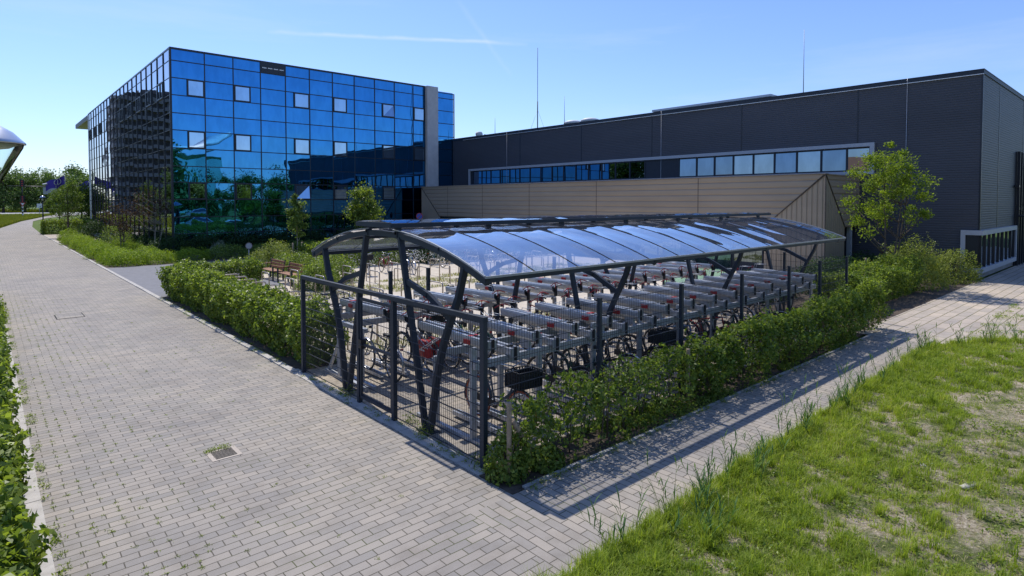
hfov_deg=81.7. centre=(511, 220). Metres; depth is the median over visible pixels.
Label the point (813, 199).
tan annex
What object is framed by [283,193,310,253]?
sapling
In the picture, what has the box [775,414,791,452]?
reed clump
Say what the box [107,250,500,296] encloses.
asphalt drive
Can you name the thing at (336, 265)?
bush
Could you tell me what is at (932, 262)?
flowering shrub
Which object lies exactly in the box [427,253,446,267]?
bicycle
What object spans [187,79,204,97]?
window
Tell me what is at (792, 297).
bicycle
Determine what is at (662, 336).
bicycle
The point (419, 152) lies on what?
window
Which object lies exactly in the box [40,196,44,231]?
park lamp
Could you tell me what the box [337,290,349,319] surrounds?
bike hoop
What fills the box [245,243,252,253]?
round sign
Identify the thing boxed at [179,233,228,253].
tall shaded shrub
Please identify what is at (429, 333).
bicycle
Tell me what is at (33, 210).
roadside grass
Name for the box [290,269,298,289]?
bike hoop
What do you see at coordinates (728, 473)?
reed clump
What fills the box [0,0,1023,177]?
sky
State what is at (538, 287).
two tier rack
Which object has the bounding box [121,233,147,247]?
tall shaded shrub
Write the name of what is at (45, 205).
avenue tree
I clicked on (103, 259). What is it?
lime shrub
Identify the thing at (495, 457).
corner shrub
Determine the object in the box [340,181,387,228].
tree
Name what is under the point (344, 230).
tall shaded shrub
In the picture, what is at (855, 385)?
reed clump
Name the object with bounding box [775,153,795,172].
window
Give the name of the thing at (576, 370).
bicycle
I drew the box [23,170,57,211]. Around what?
belt tree
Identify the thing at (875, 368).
reed clump
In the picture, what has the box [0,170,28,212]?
belt tree
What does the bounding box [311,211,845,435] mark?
bicycle shelter
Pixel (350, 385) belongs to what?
fence foot weeds
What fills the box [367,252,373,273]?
bicycle
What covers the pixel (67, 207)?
avenue tree
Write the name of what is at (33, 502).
kerb
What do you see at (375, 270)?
bike hoop
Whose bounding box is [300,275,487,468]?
street fence
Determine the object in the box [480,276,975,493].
planting bed
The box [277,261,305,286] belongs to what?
park bench
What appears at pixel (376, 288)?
bike hoop
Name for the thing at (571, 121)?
roof fan
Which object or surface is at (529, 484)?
curb
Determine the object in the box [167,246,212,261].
shrub
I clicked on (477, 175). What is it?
window
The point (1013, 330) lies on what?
reed clump
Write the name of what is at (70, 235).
lime shrub
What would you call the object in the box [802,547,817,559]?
grass tuft
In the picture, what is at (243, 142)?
window
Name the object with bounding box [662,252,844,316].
end fence
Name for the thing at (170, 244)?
tall shaded shrub
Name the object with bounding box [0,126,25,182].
street lamp
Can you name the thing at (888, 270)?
corner hedge
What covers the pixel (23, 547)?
hedge
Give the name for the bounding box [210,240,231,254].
hydrangea
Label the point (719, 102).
rooftop house
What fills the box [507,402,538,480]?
timber stake
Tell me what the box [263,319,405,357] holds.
dry grass
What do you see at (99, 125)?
window
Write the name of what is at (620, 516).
reed clump
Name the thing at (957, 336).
reed clump
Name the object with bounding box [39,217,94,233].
forecourt hedge
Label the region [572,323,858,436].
bed plants
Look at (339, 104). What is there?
window
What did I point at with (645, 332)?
bicycle
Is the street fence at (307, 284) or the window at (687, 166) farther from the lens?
the window at (687, 166)
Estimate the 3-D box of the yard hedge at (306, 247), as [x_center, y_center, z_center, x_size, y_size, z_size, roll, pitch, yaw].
[-8.707,1.717,33.524,6.781,1.710,1.955,-2,2,-42]
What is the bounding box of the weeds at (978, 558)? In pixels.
[614,303,1023,575]
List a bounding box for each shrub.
[56,227,79,240]
[58,232,86,241]
[59,234,81,245]
[66,234,96,247]
[68,235,91,249]
[75,237,107,251]
[78,216,111,239]
[79,241,106,253]
[83,242,122,259]
[84,241,116,256]
[94,245,133,260]
[96,248,137,264]
[97,224,134,246]
[103,249,148,266]
[109,237,132,250]
[117,240,143,250]
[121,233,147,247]
[129,248,184,264]
[130,234,165,251]
[135,245,166,259]
[144,233,196,256]
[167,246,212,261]
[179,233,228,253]
[199,243,248,259]
[221,231,265,251]
[239,241,288,256]
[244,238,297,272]
[250,230,299,249]
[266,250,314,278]
[283,239,316,253]
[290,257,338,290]
[293,230,333,245]
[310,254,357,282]
[330,227,353,236]
[483,421,531,486]
[528,443,565,474]
[744,268,800,304]
[795,254,858,294]
[842,249,882,265]
[871,232,959,292]
[928,248,984,284]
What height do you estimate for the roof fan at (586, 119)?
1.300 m
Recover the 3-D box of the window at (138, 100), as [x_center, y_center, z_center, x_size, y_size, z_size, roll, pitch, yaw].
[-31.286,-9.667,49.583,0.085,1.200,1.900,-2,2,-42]
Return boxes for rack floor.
[306,310,830,462]
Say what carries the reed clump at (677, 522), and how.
on the verge at (971, 534)
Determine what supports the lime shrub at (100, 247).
on the building bed at (188, 256)
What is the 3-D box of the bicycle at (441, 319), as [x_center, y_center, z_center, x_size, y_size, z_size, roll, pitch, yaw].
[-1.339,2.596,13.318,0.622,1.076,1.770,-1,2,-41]
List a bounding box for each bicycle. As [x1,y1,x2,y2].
[319,290,355,318]
[364,322,404,381]
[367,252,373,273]
[378,252,392,271]
[397,321,440,372]
[406,249,418,269]
[406,252,416,274]
[417,317,460,368]
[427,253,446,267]
[428,315,473,364]
[448,317,490,357]
[464,251,480,265]
[464,359,542,432]
[489,249,507,261]
[492,302,535,349]
[523,298,562,340]
[526,346,596,405]
[543,340,615,397]
[560,337,630,394]
[577,335,642,384]
[605,327,676,380]
[617,325,677,373]
[642,319,705,361]
[667,314,732,351]
[683,311,743,344]
[687,308,753,346]
[718,302,772,340]
[735,298,786,337]
[746,296,807,329]
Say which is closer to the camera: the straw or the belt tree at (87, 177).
the straw
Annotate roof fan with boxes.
[565,120,579,123]
[580,118,598,121]
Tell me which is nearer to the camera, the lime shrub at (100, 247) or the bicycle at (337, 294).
the bicycle at (337, 294)
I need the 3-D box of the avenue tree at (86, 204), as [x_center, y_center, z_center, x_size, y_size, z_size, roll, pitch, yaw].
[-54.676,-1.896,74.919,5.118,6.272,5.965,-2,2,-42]
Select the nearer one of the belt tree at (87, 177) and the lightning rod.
the lightning rod
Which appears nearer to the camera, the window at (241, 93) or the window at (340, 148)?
the window at (241, 93)
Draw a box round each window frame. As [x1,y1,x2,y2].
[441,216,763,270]
[468,142,874,184]
[960,225,1016,272]
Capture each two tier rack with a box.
[334,260,713,388]
[415,264,816,445]
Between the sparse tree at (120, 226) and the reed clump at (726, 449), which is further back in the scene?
the sparse tree at (120, 226)
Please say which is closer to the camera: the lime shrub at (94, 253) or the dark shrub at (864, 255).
the dark shrub at (864, 255)
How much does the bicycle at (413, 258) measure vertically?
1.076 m
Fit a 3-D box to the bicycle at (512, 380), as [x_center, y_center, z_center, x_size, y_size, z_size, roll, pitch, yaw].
[-0.205,2.719,9.418,0.622,1.076,1.770,1,1,-41]
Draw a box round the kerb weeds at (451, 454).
[3,299,862,575]
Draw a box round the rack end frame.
[325,320,368,391]
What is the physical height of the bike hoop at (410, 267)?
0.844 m
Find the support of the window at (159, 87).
in the glass office
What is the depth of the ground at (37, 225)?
37.34 m
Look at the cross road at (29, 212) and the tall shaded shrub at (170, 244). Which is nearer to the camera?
the tall shaded shrub at (170, 244)
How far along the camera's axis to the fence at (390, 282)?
14.56 m
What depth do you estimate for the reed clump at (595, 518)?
6.03 m
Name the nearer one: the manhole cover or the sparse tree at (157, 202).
the manhole cover
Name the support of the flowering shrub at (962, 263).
on the planting bed at (902, 303)
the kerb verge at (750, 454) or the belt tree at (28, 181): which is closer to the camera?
the kerb verge at (750, 454)
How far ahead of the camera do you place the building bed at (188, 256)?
36.26 m
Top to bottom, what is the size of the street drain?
0.028 m
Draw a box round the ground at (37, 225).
[1,205,1012,495]
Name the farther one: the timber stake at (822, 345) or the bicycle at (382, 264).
the bicycle at (382, 264)
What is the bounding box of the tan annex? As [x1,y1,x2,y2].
[421,173,860,272]
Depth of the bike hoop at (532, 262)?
30.14 m
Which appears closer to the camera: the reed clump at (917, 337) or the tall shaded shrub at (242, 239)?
the reed clump at (917, 337)
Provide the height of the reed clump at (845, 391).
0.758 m
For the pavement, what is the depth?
19.05 m
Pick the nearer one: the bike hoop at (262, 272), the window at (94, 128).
the bike hoop at (262, 272)
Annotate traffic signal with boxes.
[20,178,24,215]
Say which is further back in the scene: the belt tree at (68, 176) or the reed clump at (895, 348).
the belt tree at (68, 176)
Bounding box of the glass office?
[75,46,454,251]
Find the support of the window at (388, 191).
in the glass office
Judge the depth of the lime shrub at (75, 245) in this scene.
44.73 m
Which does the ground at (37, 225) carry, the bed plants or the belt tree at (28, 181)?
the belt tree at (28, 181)
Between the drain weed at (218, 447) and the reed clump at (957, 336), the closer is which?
the drain weed at (218, 447)
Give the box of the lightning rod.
[803,30,804,91]
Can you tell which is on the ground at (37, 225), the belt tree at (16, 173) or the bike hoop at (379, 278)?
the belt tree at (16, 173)
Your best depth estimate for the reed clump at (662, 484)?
6.82 m
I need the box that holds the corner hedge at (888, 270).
[813,252,926,308]
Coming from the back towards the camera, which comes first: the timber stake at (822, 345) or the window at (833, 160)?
the window at (833, 160)
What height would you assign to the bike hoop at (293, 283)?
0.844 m
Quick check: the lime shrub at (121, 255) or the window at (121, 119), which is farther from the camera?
the window at (121, 119)
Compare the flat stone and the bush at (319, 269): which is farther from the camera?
the bush at (319, 269)
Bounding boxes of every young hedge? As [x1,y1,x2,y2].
[497,341,722,471]
[673,274,894,400]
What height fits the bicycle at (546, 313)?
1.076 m
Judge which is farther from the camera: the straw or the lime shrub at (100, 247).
the lime shrub at (100, 247)
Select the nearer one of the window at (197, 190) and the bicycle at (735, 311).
the bicycle at (735, 311)
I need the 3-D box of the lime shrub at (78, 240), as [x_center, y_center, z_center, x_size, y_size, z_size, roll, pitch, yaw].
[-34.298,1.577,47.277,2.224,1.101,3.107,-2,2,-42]
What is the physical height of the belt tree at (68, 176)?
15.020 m
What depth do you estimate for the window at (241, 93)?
44.55 m
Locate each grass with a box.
[0,209,82,211]
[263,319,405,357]
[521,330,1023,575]
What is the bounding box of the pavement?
[857,263,1023,343]
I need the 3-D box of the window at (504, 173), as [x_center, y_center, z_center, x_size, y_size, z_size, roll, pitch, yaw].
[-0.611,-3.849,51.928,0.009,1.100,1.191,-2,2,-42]
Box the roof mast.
[533,48,543,127]
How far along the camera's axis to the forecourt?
61.10 m
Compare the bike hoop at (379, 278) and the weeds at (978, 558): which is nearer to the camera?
the weeds at (978, 558)
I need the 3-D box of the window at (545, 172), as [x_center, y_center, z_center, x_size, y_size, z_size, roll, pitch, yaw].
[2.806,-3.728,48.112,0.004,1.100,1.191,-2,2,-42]
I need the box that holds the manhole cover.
[54,312,84,319]
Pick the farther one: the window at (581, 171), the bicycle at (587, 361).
the window at (581, 171)
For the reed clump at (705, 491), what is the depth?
6.82 m
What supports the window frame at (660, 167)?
in the clad hall
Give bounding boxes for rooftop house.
[652,94,776,111]
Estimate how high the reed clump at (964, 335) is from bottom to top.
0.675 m
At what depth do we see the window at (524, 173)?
50.06 m
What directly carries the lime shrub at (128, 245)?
on the building bed at (188, 256)
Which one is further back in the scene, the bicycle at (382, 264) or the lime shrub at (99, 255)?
the lime shrub at (99, 255)
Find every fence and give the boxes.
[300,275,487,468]
[388,252,643,352]
[488,256,848,446]
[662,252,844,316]
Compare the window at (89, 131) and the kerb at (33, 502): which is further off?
the window at (89, 131)
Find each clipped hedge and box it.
[155,260,349,365]
[176,256,265,285]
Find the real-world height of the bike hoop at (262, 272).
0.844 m
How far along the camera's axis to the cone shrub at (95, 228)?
54.39 m
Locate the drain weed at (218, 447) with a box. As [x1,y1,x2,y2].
[203,442,228,452]
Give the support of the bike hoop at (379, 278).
on the bike yard at (454, 269)
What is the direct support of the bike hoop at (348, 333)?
on the bike yard at (454, 269)
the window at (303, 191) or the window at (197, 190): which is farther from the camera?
the window at (303, 191)
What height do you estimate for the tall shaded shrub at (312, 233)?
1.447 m
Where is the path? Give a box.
[471,335,923,571]
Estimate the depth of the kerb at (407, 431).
10.65 m
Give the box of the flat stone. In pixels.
[959,481,976,489]
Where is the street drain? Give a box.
[205,445,242,461]
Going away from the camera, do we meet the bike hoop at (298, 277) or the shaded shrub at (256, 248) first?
the bike hoop at (298, 277)
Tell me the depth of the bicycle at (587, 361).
11.42 m
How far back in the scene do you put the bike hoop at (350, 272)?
25.48 m
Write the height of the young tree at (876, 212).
6.102 m
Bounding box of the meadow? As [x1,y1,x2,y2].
[0,213,53,227]
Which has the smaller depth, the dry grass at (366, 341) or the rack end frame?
the rack end frame
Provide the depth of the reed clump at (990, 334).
14.53 m
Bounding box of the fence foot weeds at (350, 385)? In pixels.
[344,379,500,474]
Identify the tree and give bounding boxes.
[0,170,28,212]
[1,166,35,209]
[5,170,47,211]
[23,166,60,208]
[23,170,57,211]
[40,187,70,218]
[44,178,89,233]
[54,160,88,179]
[56,169,86,208]
[61,181,89,217]
[75,172,88,201]
[93,195,141,244]
[119,185,178,246]
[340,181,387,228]
[838,141,942,258]
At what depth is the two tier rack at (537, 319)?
11.35 m
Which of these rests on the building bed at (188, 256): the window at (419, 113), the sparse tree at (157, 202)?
the sparse tree at (157, 202)
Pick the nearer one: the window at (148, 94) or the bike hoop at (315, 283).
the bike hoop at (315, 283)
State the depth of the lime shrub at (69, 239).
49.01 m
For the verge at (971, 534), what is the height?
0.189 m
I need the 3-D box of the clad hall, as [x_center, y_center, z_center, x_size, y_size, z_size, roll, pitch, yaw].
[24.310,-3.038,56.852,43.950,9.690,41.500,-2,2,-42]
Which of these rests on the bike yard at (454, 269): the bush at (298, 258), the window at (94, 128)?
the bush at (298, 258)
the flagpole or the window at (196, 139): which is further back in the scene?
the flagpole
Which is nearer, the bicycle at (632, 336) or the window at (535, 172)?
the bicycle at (632, 336)
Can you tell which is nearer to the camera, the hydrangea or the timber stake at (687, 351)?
the timber stake at (687, 351)
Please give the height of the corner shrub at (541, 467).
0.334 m
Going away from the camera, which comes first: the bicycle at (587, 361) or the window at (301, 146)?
the bicycle at (587, 361)
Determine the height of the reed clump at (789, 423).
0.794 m
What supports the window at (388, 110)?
in the glass office
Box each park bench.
[263,258,285,280]
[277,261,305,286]
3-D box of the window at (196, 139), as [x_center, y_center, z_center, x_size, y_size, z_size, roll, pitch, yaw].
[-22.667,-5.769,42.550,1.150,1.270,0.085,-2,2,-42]
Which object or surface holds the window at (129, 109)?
in the glass office
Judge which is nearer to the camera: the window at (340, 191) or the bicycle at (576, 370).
the bicycle at (576, 370)
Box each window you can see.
[88,129,90,139]
[93,126,95,137]
[98,123,100,134]
[119,108,123,122]
[127,102,131,117]
[136,96,140,112]
[145,89,150,107]
[156,82,162,100]
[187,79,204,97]
[187,130,205,148]
[188,182,205,199]
[234,85,250,102]
[235,134,251,151]
[235,183,251,199]
[294,92,309,108]
[294,138,309,154]
[295,184,310,199]
[333,97,346,112]
[334,141,347,156]
[334,185,347,199]
[382,103,394,117]
[382,145,394,159]
[383,186,394,199]
[414,107,424,121]
[414,147,424,160]
[474,172,480,183]
[482,171,489,182]
[491,170,499,182]
[501,170,508,182]
[510,169,518,181]
[520,169,528,181]
[531,168,539,181]
[541,167,550,180]
[553,167,562,180]
[564,166,574,180]
[576,165,587,179]
[589,164,600,179]
[602,164,614,178]
[616,163,628,178]
[631,162,643,177]
[679,159,695,175]
[697,158,713,175]
[715,156,731,174]
[734,155,751,173]
[754,154,773,173]
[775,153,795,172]
[798,151,819,171]
[822,150,845,170]
[848,148,868,169]
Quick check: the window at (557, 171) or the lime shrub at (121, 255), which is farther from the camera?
the window at (557, 171)
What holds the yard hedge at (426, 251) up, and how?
on the bike yard at (454, 269)
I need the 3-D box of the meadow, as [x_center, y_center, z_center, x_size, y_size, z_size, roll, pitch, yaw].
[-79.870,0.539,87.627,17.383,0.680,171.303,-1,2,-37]
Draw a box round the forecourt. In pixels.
[45,233,114,241]
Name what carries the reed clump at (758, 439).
on the kerb verge at (750, 454)
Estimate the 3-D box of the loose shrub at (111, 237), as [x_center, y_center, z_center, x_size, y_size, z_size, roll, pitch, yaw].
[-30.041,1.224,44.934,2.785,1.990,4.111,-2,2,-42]
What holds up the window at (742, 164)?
in the clad hall
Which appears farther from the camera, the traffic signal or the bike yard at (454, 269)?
the traffic signal
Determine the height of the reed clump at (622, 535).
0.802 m
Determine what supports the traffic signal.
on the ground at (37, 225)
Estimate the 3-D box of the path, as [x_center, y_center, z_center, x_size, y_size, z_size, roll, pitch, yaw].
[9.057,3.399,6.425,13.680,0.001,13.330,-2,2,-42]
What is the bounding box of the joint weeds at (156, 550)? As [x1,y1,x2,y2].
[8,298,400,575]
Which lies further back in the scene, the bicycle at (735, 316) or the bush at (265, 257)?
the bush at (265, 257)
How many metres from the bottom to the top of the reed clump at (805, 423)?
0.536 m
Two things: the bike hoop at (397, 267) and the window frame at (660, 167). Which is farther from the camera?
the window frame at (660, 167)
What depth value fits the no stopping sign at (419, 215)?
52.52 m
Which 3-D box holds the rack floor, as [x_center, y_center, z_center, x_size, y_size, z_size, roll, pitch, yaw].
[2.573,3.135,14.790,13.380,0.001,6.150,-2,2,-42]
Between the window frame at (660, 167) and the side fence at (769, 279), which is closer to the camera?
the side fence at (769, 279)
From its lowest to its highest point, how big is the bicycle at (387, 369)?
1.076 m
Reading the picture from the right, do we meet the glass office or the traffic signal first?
the glass office
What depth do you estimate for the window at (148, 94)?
46.53 m
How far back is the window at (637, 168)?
41.43 m
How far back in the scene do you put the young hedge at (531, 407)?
8.84 m
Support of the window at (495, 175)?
in the clad hall
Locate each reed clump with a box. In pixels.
[575,485,618,545]
[610,469,649,538]
[610,483,623,531]
[644,450,683,510]
[668,508,685,534]
[676,446,718,495]
[688,464,738,537]
[690,466,714,506]
[711,441,735,482]
[718,427,737,473]
[733,440,775,464]
[741,428,768,453]
[745,432,769,480]
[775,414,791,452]
[776,392,800,434]
[788,375,816,421]
[798,401,816,435]
[811,375,846,411]
[834,365,851,406]
[838,359,869,385]
[843,365,861,393]
[868,352,887,376]
[878,352,892,382]
[890,336,900,359]
[903,330,923,355]
[914,325,922,351]
[914,330,932,346]
[950,324,962,346]
[957,323,973,343]
[981,315,1000,340]
[985,323,999,344]
[1002,313,1023,338]
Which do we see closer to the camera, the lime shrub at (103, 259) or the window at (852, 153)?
the window at (852, 153)
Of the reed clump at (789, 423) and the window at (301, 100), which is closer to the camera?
the reed clump at (789, 423)
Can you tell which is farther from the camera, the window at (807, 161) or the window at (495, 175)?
the window at (495, 175)
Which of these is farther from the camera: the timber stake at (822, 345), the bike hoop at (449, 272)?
the bike hoop at (449, 272)
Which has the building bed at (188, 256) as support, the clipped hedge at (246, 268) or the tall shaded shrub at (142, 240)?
the tall shaded shrub at (142, 240)
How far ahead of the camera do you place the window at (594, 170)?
44.31 m
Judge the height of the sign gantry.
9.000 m
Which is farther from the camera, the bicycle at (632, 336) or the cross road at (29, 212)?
the cross road at (29, 212)
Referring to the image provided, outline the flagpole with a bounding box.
[42,176,66,226]
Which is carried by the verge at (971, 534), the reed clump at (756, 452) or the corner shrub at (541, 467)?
the reed clump at (756, 452)
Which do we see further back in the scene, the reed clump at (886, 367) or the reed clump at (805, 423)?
the reed clump at (886, 367)
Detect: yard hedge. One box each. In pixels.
[297,238,412,265]
[410,244,537,263]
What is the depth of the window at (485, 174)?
53.89 m
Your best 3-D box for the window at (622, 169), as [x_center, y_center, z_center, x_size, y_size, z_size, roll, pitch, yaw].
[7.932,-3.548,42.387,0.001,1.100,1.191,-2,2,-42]
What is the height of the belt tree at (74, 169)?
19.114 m
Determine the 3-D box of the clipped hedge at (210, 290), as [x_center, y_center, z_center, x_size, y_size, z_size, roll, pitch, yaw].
[-8.518,2.272,17.931,1.700,1.570,13.605,-2,2,-42]
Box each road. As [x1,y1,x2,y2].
[0,212,84,213]
[0,214,561,575]
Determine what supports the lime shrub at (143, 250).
on the building bed at (188, 256)
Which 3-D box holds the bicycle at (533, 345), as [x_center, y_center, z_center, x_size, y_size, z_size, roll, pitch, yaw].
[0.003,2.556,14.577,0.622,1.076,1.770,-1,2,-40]
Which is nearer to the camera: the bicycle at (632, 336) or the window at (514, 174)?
the bicycle at (632, 336)
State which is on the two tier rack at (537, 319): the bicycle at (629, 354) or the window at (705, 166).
the bicycle at (629, 354)
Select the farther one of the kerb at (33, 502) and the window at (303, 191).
the window at (303, 191)
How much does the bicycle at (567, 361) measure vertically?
1.076 m
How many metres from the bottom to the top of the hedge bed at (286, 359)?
0.001 m
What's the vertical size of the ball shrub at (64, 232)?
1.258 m
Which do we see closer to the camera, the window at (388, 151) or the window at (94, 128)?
the window at (388, 151)
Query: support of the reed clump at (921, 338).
on the kerb verge at (750, 454)
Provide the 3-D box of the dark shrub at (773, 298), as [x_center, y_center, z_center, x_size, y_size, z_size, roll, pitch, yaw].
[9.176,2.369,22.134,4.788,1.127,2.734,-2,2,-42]
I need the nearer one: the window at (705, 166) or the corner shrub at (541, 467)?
the corner shrub at (541, 467)
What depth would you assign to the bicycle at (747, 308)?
15.97 m
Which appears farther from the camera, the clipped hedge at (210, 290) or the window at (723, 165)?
the window at (723, 165)
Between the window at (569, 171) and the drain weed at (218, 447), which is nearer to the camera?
the drain weed at (218, 447)
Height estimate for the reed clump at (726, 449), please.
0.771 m
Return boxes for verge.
[561,339,932,574]
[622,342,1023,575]
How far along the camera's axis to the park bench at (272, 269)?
27.32 m
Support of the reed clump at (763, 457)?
on the verge at (971, 534)
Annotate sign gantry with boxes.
[7,185,58,215]
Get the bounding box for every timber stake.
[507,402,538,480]
[686,348,689,404]
[821,308,824,347]
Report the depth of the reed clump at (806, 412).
9.46 m
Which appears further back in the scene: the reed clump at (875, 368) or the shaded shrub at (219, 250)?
the shaded shrub at (219, 250)
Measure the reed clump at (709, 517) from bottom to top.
0.783 m
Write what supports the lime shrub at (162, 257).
on the building bed at (188, 256)
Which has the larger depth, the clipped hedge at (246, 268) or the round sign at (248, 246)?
the round sign at (248, 246)
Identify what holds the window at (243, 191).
in the glass office
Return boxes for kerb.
[0,298,55,575]
[43,235,489,477]
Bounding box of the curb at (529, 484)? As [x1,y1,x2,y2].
[522,333,873,490]
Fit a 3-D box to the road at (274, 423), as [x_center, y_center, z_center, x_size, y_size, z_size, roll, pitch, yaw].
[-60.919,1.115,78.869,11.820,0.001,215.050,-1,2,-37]
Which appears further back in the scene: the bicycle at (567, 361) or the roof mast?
the roof mast
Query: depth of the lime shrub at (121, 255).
33.13 m
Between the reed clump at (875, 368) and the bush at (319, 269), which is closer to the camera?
the reed clump at (875, 368)
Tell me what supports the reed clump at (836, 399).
on the kerb verge at (750, 454)
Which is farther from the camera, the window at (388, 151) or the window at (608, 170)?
the window at (388, 151)
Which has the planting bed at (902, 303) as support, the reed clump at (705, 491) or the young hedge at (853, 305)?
the young hedge at (853, 305)
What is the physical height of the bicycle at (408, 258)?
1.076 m
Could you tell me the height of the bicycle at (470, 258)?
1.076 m
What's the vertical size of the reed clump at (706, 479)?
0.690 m
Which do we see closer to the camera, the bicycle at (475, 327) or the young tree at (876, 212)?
the bicycle at (475, 327)
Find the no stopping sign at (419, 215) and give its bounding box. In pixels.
[416,213,422,218]
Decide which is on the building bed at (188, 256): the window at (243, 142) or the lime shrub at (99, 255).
the lime shrub at (99, 255)
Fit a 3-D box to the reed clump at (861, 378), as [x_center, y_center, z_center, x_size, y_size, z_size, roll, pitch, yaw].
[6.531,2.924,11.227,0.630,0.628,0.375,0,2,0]
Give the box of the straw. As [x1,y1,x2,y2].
[632,313,1023,575]
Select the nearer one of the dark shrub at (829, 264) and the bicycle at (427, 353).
the bicycle at (427, 353)
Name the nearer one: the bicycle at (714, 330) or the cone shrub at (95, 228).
the bicycle at (714, 330)
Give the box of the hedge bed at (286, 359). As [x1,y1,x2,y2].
[162,296,336,369]
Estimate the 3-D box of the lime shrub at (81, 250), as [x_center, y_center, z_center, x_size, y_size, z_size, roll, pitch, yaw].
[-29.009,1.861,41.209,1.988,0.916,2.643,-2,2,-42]
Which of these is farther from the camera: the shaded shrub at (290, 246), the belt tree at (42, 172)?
the belt tree at (42, 172)
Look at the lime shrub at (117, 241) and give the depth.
43.38 m
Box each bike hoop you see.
[261,271,269,286]
[285,277,294,295]
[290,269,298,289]
[315,274,324,294]
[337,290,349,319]
[342,265,351,284]
[347,315,377,349]
[366,263,375,282]
[369,270,379,291]
[370,287,383,302]
[388,261,397,279]
[409,260,419,276]
[439,264,450,283]
[532,256,543,270]
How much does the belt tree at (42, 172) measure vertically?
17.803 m
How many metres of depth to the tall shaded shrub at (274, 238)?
44.63 m
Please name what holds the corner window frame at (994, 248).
in the clad hall
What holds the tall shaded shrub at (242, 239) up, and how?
on the building bed at (188, 256)
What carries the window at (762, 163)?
in the clad hall
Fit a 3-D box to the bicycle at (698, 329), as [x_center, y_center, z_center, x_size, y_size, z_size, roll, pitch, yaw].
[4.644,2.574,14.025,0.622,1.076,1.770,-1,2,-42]
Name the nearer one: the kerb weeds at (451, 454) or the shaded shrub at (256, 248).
the kerb weeds at (451, 454)
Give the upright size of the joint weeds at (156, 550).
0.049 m
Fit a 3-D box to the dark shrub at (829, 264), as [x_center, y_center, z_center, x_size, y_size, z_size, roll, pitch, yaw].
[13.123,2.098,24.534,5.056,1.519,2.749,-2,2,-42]
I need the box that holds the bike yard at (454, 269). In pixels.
[240,253,736,361]
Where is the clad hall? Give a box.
[452,68,1023,278]
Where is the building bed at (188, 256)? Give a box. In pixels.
[59,240,296,267]
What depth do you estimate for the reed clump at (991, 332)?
14.92 m
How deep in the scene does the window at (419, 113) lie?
55.00 m
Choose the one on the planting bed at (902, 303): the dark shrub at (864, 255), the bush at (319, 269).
the dark shrub at (864, 255)
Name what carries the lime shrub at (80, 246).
on the building bed at (188, 256)

